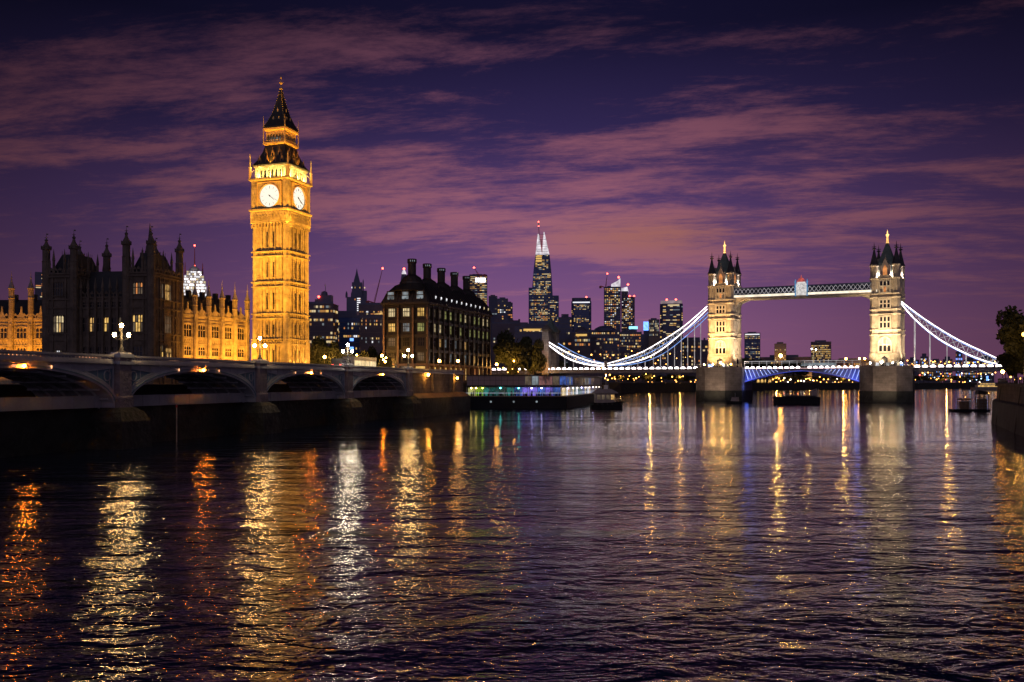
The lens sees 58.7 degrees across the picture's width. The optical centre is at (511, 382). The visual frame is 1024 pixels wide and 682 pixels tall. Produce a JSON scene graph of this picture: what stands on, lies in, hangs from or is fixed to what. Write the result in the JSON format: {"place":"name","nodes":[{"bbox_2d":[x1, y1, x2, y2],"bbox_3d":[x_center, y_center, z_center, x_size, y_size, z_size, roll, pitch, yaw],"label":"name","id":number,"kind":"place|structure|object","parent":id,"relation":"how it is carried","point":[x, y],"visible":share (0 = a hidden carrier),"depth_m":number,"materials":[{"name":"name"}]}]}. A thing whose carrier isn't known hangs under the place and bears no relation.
{"place":"outdoors","nodes":[
{"label":"outdoors","id":0,"kind":"place"},
{"bbox_2d":[183,245,206,296],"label":"dome tower","id":1,"kind":"structure","parent":0,"point":[193,275],"depth_m":522.27,"materials":[{"name":"white paint"}]},
{"bbox_2d":[345,270,366,310],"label":"stepped tower","id":2,"kind":"structure","parent":0,"point":[358,295],"depth_m":719.76,"materials":[{"name":"blue"}]},
{"bbox_2d":[0,383,1022,397],"bbox_3d":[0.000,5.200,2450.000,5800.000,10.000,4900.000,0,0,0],"label":"ground","id":3,"kind":"structure","parent":0,"point":[13,390],"depth_m":129.17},
{"bbox_2d":[0,271,41,383],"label":"palace wing","id":4,"kind":"structure","parent":3,"relation":"on","point":[21,325],"depth_m":250.11,"materials":[{"name":"beige stone"}]},
{"bbox_2d":[35,272,41,299],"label":"office tower","id":5,"kind":"structure","parent":3,"relation":"on","point":[38,284],"depth_m":558.63,"materials":[{"name":"blue glass"}]},
{"bbox_2d":[41,226,183,383],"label":"palace block","id":6,"kind":"structure","parent":3,"relation":"on","point":[88,307],"depth_m":225.16,"materials":[{"name":"stone"}]},
{"bbox_2d":[183,284,249,360],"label":"palace wing","id":7,"kind":"structure","parent":3,"relation":"on","point":[214,327],"depth_m":250.18,"materials":[{"name":"beige stone"}]},
{"bbox_2d":[248,77,312,383],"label":"clock tower","id":8,"kind":"structure","parent":3,"relation":"on","point":[280,217],"depth_m":257.60,"materials":[{"name":"stone"}]},
{"bbox_2d":[309,284,338,346],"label":"office block","id":9,"kind":"structure","parent":3,"relation":"on","point":[323,315],"depth_m":400.03,"materials":[{"name":"grey concrete"}]},
{"bbox_2d":[310,335,339,363],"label":"tree","id":10,"kind":"object","parent":3,"relation":"on","point":[320,349],"visible":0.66,"depth_m":298.05,"materials":[{"name":"green plant"}]},
{"bbox_2d":[327,346,346,364],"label":"tree","id":11,"kind":"object","parent":3,"relation":"on","point":[335,352],"visible":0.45,"depth_m":292.21,"materials":[{"name":"green plant"}]},
{"bbox_2d":[338,311,361,353],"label":"office block","id":12,"kind":"structure","parent":3,"relation":"on","point":[349,327],"depth_m":430.00,"materials":[{"name":"blue glass"}]},
{"bbox_2d":[346,350,368,356],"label":"tree","id":13,"kind":"object","parent":3,"relation":"on","point":[364,353],"visible":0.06,"depth_m":288.27,"materials":[{"name":"green plant"}]},
{"bbox_2d":[358,303,382,315],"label":"office block","id":14,"kind":"structure","parent":3,"relation":"on","point":[364,309],"depth_m":519.86,"materials":[{"name":"grey concrete"}]},
{"bbox_2d":[360,314,382,354],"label":"apartment block","id":15,"kind":"structure","parent":3,"relation":"on","point":[371,329],"depth_m":419.65,"materials":[{"name":"grey concrete"}]},
{"bbox_2d":[366,267,383,302],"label":"tower crane","id":16,"kind":"object","parent":3,"relation":"on","point":[376,291],"visible":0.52,"depth_m":639.68,"materials":[{"name":"grey metal"}]},
{"bbox_2d":[367,345,382,366],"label":"tree","id":17,"kind":"object","parent":3,"relation":"on","point":[372,353],"visible":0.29,"depth_m":309.46,"materials":[{"name":"green plant"}]},
{"bbox_2d":[378,354,392,366],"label":"tree","id":18,"kind":"object","parent":3,"relation":"on","point":[388,360],"visible":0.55,"depth_m":278.45,"materials":[{"name":"green plant"}]},
{"bbox_2d":[380,259,492,380],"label":"office building","id":19,"kind":"structure","parent":3,"relation":"on","point":[428,322],"depth_m":292.51,"materials":[{"name":"brown brick"}]},
{"bbox_2d":[388,352,394,360],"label":"window","id":20,"kind":"structure","parent":19,"relation":"in","point":[392,355],"depth_m":286.62,"materials":[{"name":"brown glass"}]},
{"bbox_2d":[388,308,395,316],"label":"window","id":21,"kind":"structure","parent":19,"relation":"in","point":[391,312],"depth_m":286.62,"materials":[{"name":"yellow glass"}]},
{"bbox_2d":[388,323,395,331],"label":"window","id":22,"kind":"structure","parent":19,"relation":"in","point":[391,327],"depth_m":286.62,"materials":[{"name":"yellow glass"}]},
{"bbox_2d":[388,338,395,346],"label":"window","id":23,"kind":"structure","parent":19,"relation":"in","point":[391,341],"depth_m":286.62,"materials":[{"name":"brown glass"}]},
{"bbox_2d":[402,308,409,316],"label":"window","id":24,"kind":"structure","parent":19,"relation":"in","point":[406,311],"depth_m":285.16,"materials":[{"name":"grey"}]},
{"bbox_2d":[402,323,409,331],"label":"window","id":25,"kind":"structure","parent":19,"relation":"in","point":[406,326],"depth_m":285.16,"materials":[{"name":"grey glass"}]},
{"bbox_2d":[402,337,409,346],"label":"window","id":26,"kind":"structure","parent":19,"relation":"in","point":[406,341],"depth_m":285.16,"materials":[{"name":"black glass"}]},
{"bbox_2d":[417,307,423,316],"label":"window","id":27,"kind":"structure","parent":19,"relation":"in","point":[420,311],"depth_m":283.56,"materials":[{"name":"yellow glass"}]},
{"bbox_2d":[417,322,423,331],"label":"window","id":28,"kind":"structure","parent":19,"relation":"in","point":[420,326],"depth_m":283.56,"materials":[{"name":"green"}]},
{"bbox_2d":[417,337,423,345],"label":"window","id":29,"kind":"structure","parent":19,"relation":"in","point":[420,341],"depth_m":283.56,"materials":[{"name":"black glass"}]},
{"bbox_2d":[417,352,424,360],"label":"window","id":30,"kind":"structure","parent":19,"relation":"in","point":[420,356],"depth_m":283.56,"materials":[{"name":"brown glass"}]},
{"bbox_2d":[413,373,469,416],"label":"embankment wall","id":31,"kind":"structure","parent":3,"relation":"on","point":[438,394],"depth_m":206.36,"materials":[{"name":"stone"}]},
{"bbox_2d":[469,274,486,303],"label":"office tower","id":32,"kind":"structure","parent":3,"relation":"on","point":[483,287],"depth_m":720.10,"materials":[{"name":"grey concrete"}]},
{"bbox_2d":[473,267,485,297],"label":"tower crane","id":33,"kind":"object","parent":3,"relation":"on","point":[479,282],"visible":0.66,"depth_m":719.09,"materials":[{"name":"grey metal"}]},
{"bbox_2d":[489,295,496,369],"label":"office tower","id":34,"kind":"structure","parent":3,"relation":"on","point":[493,303],"depth_m":779.97,"materials":[{"name":"blue concrete"}]},
{"bbox_2d":[497,297,507,319],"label":"office tower","id":35,"kind":"structure","parent":3,"relation":"on","point":[502,307],"depth_m":699.98,"materials":[{"name":"blue concrete"}]},
{"bbox_2d":[492,318,527,369],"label":"office block","id":36,"kind":"structure","parent":3,"relation":"on","point":[499,325],"depth_m":599.98,"materials":[{"name":"grey concrete"}]},
{"bbox_2d":[508,302,512,319],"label":"office tower","id":37,"kind":"structure","parent":3,"relation":"on","point":[510,310],"depth_m":720.00,"materials":[{"name":"blue concrete"}]},
{"bbox_2d":[492,329,532,374],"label":"tree","id":38,"kind":"object","parent":3,"relation":"on","point":[509,352],"visible":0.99,"depth_m":349.63,"materials":[{"name":"green plant"}]},
{"bbox_2d":[515,323,558,373],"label":"office block","id":39,"kind":"structure","parent":3,"relation":"on","point":[532,331],"depth_m":560.14,"materials":[{"name":"grey concrete"}]},
{"bbox_2d":[527,338,546,374],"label":"tree","id":40,"kind":"object","parent":3,"relation":"on","point":[538,358],"visible":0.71,"depth_m":386.66,"materials":[{"name":"green plant"}]},
{"bbox_2d":[559,358,568,374],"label":"tree","id":41,"kind":"object","parent":3,"relation":"on","point":[561,363],"visible":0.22,"depth_m":436.60,"materials":[{"name":"green plant"}]},
{"bbox_2d":[558,314,571,374],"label":"office block","id":42,"kind":"structure","parent":3,"relation":"on","point":[565,325],"depth_m":620.03,"materials":[{"name":"grey concrete"}]},
{"bbox_2d":[572,327,590,375],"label":"office block","id":43,"kind":"structure","parent":3,"relation":"on","point":[581,340],"depth_m":599.99,"materials":[{"name":"blue concrete"}]},
{"bbox_2d":[561,337,603,381],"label":"office block","id":44,"kind":"structure","parent":3,"relation":"on","point":[597,350],"depth_m":614.75,"materials":[{"name":"blue concrete"}]},
{"bbox_2d":[590,325,619,381],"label":"office block","id":45,"kind":"structure","parent":3,"relation":"on","point":[609,336],"depth_m":697.51,"materials":[{"name":"blue concrete"}]},
{"bbox_2d":[604,276,620,331],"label":"office tower","id":46,"kind":"structure","parent":3,"relation":"on","point":[612,305],"depth_m":799.98,"materials":[{"name":"grey glass"}]},
{"bbox_2d":[609,374,625,381],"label":"tree","id":47,"kind":"object","parent":3,"relation":"on","point":[613,377],"visible":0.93,"depth_m":677.76,"materials":[{"name":"green plant"}]},
{"bbox_2d":[621,284,634,331],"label":"office tower","id":48,"kind":"structure","parent":3,"relation":"on","point":[627,311],"depth_m":820.14,"materials":[{"name":"glass"}]},
{"bbox_2d":[620,346,639,381],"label":"office block","id":49,"kind":"structure","parent":3,"relation":"on","point":[624,352],"depth_m":736.34,"materials":[{"name":"black glass"}]},
{"bbox_2d":[620,329,641,381],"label":"office block","id":50,"kind":"structure","parent":3,"relation":"on","point":[630,339],"depth_m":740.23,"materials":[{"name":"grey concrete"}]},
{"bbox_2d":[626,375,640,380],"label":"tree","id":51,"kind":"object","parent":3,"relation":"on","point":[630,377],"visible":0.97,"depth_m":718.52,"materials":[{"name":"green plant"}]},
{"bbox_2d":[643,322,648,381],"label":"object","id":52,"kind":"object","parent":3,"relation":"on","point":[646,335],"visible":0.71,"depth_m":790.50,"materials":[{"name":"grey"}]},
{"bbox_2d":[641,373,654,381],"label":"tree","id":53,"kind":"object","parent":3,"relation":"on","point":[648,377],"visible":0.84,"depth_m":746.72,"materials":[{"name":"green plant"}]},
{"bbox_2d":[648,318,659,381],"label":"office block","id":54,"kind":"structure","parent":3,"relation":"on","point":[653,328],"depth_m":779.33,"materials":[{"name":"grey concrete"}]},
{"bbox_2d":[641,332,666,381],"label":"office block","id":55,"kind":"structure","parent":3,"relation":"on","point":[664,355],"depth_m":795.37,"materials":[{"name":"grey concrete"}]},
{"bbox_2d":[656,375,668,380],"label":"tree","id":56,"kind":"object","parent":3,"relation":"on","point":[660,378],"visible":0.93,"depth_m":776.85,"materials":[{"name":"green plant"}]},
{"bbox_2d":[667,374,681,381],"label":"tree","id":57,"kind":"object","parent":3,"relation":"on","point":[676,377],"visible":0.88,"depth_m":810.74,"materials":[{"name":"green plant"}]},
{"bbox_2d":[682,375,694,381],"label":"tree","id":58,"kind":"object","parent":3,"relation":"on","point":[688,377],"visible":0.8,"depth_m":843.88,"materials":[{"name":"green plant"}]},
{"bbox_2d":[683,337,707,381],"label":"office block","id":59,"kind":"structure","parent":3,"relation":"on","point":[704,349],"depth_m":886.12,"materials":[{"name":"grey concrete"}]},
{"bbox_2d":[463,381,1013,393],"bbox_3d":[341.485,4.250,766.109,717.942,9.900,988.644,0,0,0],"label":"embankment wall","id":60,"kind":"structure","parent":3,"relation":"on","point":[628,387],"depth_m":926.00,"materials":[{"name":"stone"}]},
{"bbox_2d":[744,332,759,381],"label":"office tower","id":61,"kind":"structure","parent":3,"relation":"on","point":[751,345],"depth_m":954.69,"materials":[{"name":"blue glass"}]},
{"bbox_2d":[742,357,766,383],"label":"building","id":62,"kind":"structure","parent":3,"relation":"on","point":[755,364],"depth_m":853.59,"materials":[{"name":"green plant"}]},
{"bbox_2d":[754,377,772,381],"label":"shore building","id":63,"kind":"structure","parent":3,"relation":"on","point":[764,379],"depth_m":945.00,"materials":[{"name":"stone"}]},
{"bbox_2d":[763,362,780,383],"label":"tree","id":64,"kind":"object","parent":3,"relation":"on","point":[768,364],"visible":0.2,"depth_m":852.91,"materials":[{"name":"green plant"}]},
{"bbox_2d":[774,342,785,381],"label":"office tower","id":65,"kind":"structure","parent":3,"relation":"on","point":[779,348],"depth_m":995.26,"materials":[{"name":"brown concrete"}]},
{"bbox_2d":[760,355,811,381],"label":"row of roofs","id":66,"kind":"object","parent":3,"relation":"on","point":[796,358],"visible":0.16,"depth_m":1034.42,"materials":[{"name":"grey concrete"}]},
{"bbox_2d":[778,375,796,380],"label":"tree","id":67,"kind":"object","parent":3,"relation":"on","point":[786,377],"visible":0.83,"depth_m":989.56,"materials":[{"name":"green plant"}]},
{"bbox_2d":[781,359,808,383],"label":"tree","id":68,"kind":"object","parent":3,"relation":"on","point":[794,364],"visible":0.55,"depth_m":856.61,"materials":[{"name":"green plant"}]},
{"bbox_2d":[789,375,812,380],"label":"tree","id":69,"kind":"object","parent":3,"relation":"on","point":[802,378],"visible":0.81,"depth_m":1018.72,"materials":[{"name":"green plant"}]},
{"bbox_2d":[811,340,830,381],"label":"office tower","id":70,"kind":"structure","parent":3,"relation":"on","point":[822,352],"depth_m":1073.27,"materials":[{"name":"brown concrete"}]},
{"bbox_2d":[812,375,830,381],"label":"tree","id":71,"kind":"object","parent":3,"relation":"on","point":[817,378],"visible":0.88,"depth_m":1045.95,"materials":[{"name":"green plant"}]},
{"bbox_2d":[831,376,846,380],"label":"tree","id":72,"kind":"object","parent":3,"relation":"on","point":[838,379],"visible":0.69,"depth_m":1083.65,"materials":[{"name":"green plant"}]},
{"bbox_2d":[831,358,868,381],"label":"office block","id":73,"kind":"structure","parent":3,"relation":"on","point":[849,363],"depth_m":1154.44,"materials":[{"name":"brown concrete"}]},
{"bbox_2d":[908,357,918,381],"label":"office block","id":74,"kind":"structure","parent":3,"relation":"on","point":[910,361],"depth_m":1419.90,"materials":[{"name":"grey concrete"}]},
{"bbox_2d":[920,353,927,381],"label":"office block","id":75,"kind":"structure","parent":3,"relation":"on","point":[923,357],"depth_m":1420.98,"materials":[{"name":"grey concrete"}]},
{"bbox_2d":[915,376,935,381],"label":"tree","id":76,"kind":"object","parent":3,"relation":"on","point":[927,378],"visible":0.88,"depth_m":1200.85,"materials":[{"name":"green plant"}]},
{"bbox_2d":[931,359,941,381],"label":"office block","id":77,"kind":"structure","parent":3,"relation":"on","point":[937,373],"depth_m":1419.57,"materials":[{"name":"grey concrete"}]},
{"bbox_2d":[935,376,953,381],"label":"tree","id":78,"kind":"object","parent":3,"relation":"on","point":[942,378],"visible":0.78,"depth_m":1216.92,"materials":[{"name":"green plant"}]},
{"bbox_2d":[943,356,952,381],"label":"office block","id":79,"kind":"structure","parent":3,"relation":"on","point":[946,360],"depth_m":1420.10,"materials":[{"name":"grey concrete"}]},
{"bbox_2d":[956,348,961,381],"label":"office block","id":80,"kind":"structure","parent":3,"relation":"on","point":[958,358],"depth_m":1420.18,"materials":[{"name":"blue glass"}]},
{"bbox_2d":[950,376,970,380],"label":"tree","id":81,"kind":"object","parent":3,"relation":"on","point":[962,378],"visible":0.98,"depth_m":1239.37,"materials":[{"name":"green plant"}]},
{"bbox_2d":[963,357,976,381],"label":"office block","id":82,"kind":"structure","parent":3,"relation":"on","point":[971,374],"depth_m":1419.58,"materials":[{"name":"grey concrete"}]},
{"bbox_2d":[970,377,991,381],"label":"tree","id":83,"kind":"object","parent":3,"relation":"on","point":[979,379],"visible":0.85,"depth_m":1257.38,"materials":[{"name":"green plant"}]},
{"bbox_2d":[978,355,993,381],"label":"office block","id":84,"kind":"structure","parent":3,"relation":"on","point":[984,374],"depth_m":1420.32,"materials":[{"name":"grey concrete"}]},
{"bbox_2d":[0,388,1023,681],"bbox_3d":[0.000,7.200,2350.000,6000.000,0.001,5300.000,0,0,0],"label":"water","id":85,"kind":"structure","parent":0,"point":[760,536],"depth_m":39.35,"materials":[{"name":"purple liquid"}]},
{"bbox_2d":[0,350,464,457],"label":"arch bridge","id":86,"kind":"structure","parent":85,"relation":"in","point":[87,401],"depth_m":112.99,"materials":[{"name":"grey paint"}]},
{"bbox_2d":[112,322,129,351],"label":"street lamp","id":87,"kind":"object","parent":86,"relation":"on","point":[114,334],"visible":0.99,"depth_m":100.87,"materials":[{"name":"white metal"}]},
{"bbox_2d":[253,336,266,358],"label":"street lamp","id":88,"kind":"object","parent":86,"relation":"on","point":[259,355],"visible":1,"depth_m":129.96,"materials":[{"name":"white metal"}]},
{"bbox_2d":[332,358,351,364],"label":"van","id":89,"kind":"object","parent":86,"relation":"on","point":[337,361],"visible":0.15,"depth_m":161.35,"materials":[{"name":"black metal"}]},
{"bbox_2d":[342,343,353,362],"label":"street lamp","id":90,"kind":"object","parent":86,"relation":"on","point":[352,351],"visible":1,"depth_m":159.04,"materials":[{"name":"white metal"}]},
{"bbox_2d":[342,356,376,366],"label":"bus","id":91,"kind":"object","parent":86,"relation":"on","point":[362,361],"visible":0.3,"depth_m":178.20,"materials":[{"name":"paint"}]},
{"bbox_2d":[403,348,412,365],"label":"street lamp","id":92,"kind":"object","parent":86,"relation":"on","point":[408,358],"visible":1,"depth_m":188.14,"materials":[{"name":"white metal"}]},
{"bbox_2d":[465,375,603,407],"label":"restaurant boat","id":93,"kind":"object","parent":85,"relation":"on","point":[527,391],"visible":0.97,"depth_m":258.55,"materials":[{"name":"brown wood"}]},
{"bbox_2d":[590,382,623,408],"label":"tug boat","id":94,"kind":"object","parent":85,"relation":"on","point":[604,398],"visible":0.97,"depth_m":253.61,"materials":[{"name":"black metal"}]},
{"bbox_2d":[726,397,741,403],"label":"motor boat","id":95,"kind":"object","parent":85,"relation":"on","point":[734,400],"visible":0.82,"depth_m":315.22,"materials":[{"name":"paint"}]},
{"bbox_2d":[491,230,1004,402],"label":"tower bridge","id":96,"kind":"structure","parent":85,"relation":"in","point":[887,375],"depth_m":359.92,"materials":[{"name":"stone"}]},
{"bbox_2d":[773,389,820,403],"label":"barge","id":97,"kind":"object","parent":85,"relation":"on","point":[812,398],"visible":0.93,"depth_m":314.28,"materials":[{"name":"black metal"}]},
{"bbox_2d":[949,390,990,410],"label":"boat","id":98,"kind":"object","parent":85,"relation":"on","point":[981,403],"visible":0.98,"depth_m":231.08,"materials":[{"name":"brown wood"}]},
{"bbox_2d":[971,383,996,389],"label":"ferry","id":99,"kind":"object","parent":85,"relation":"on","point":[985,386],"visible":0.75,"depth_m":897.30,"materials":[{"name":"paint"}]},
{"bbox_2d":[0,0,1023,382],"label":"sky","id":100,"kind":"structure","parent":0,"point":[642,138],"materials":[{"name":"purple"}]},
{"bbox_2d":[529,221,558,325],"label":"glass spire tower","id":101,"kind":"structure","parent":0,"point":[543,302],"depth_m":901.78,"materials":[{"name":"grey"}]},
{"bbox_2d":[571,296,590,331],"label":"office tower","id":102,"kind":"structure","parent":0,"point":[581,312],"depth_m":800.12,"materials":[{"name":"blue glass"}]},
{"bbox_2d":[660,299,682,381],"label":"office tower","id":103,"kind":"structure","parent":0,"point":[671,316],"depth_m":851.84,"materials":[{"name":"grey"}]},
{"bbox_3d":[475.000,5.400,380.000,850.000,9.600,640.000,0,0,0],"label":"ground","id":104,"kind":"structure","parent":0,"visible":0},
{"bbox_2d":[996,353,1017,383],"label":"tree","id":105,"kind":"object","parent":104,"relation":"on","point":[1002,359],"visible":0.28,"depth_m":195.82,"materials":[{"name":"green plant"}]},
{"bbox_2d":[991,377,1023,436],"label":"embankment wall","id":106,"kind":"structure","parent":104,"relation":"on","point":[1008,408],"depth_m":140.75,"materials":[{"name":"stone"}]},
{"bbox_2d":[995,305,1023,372],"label":"tree","id":107,"kind":"object","parent":104,"relation":"on","point":[1010,332],"visible":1,"depth_m":189.55,"materials":[{"name":"green plant"}]},
{"bbox_2d":[1002,353,1023,377],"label":"tree","id":108,"kind":"object","parent":104,"relation":"on","point":[1010,374],"visible":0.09,"depth_m":240.21,"materials":[{"name":"green plant"}]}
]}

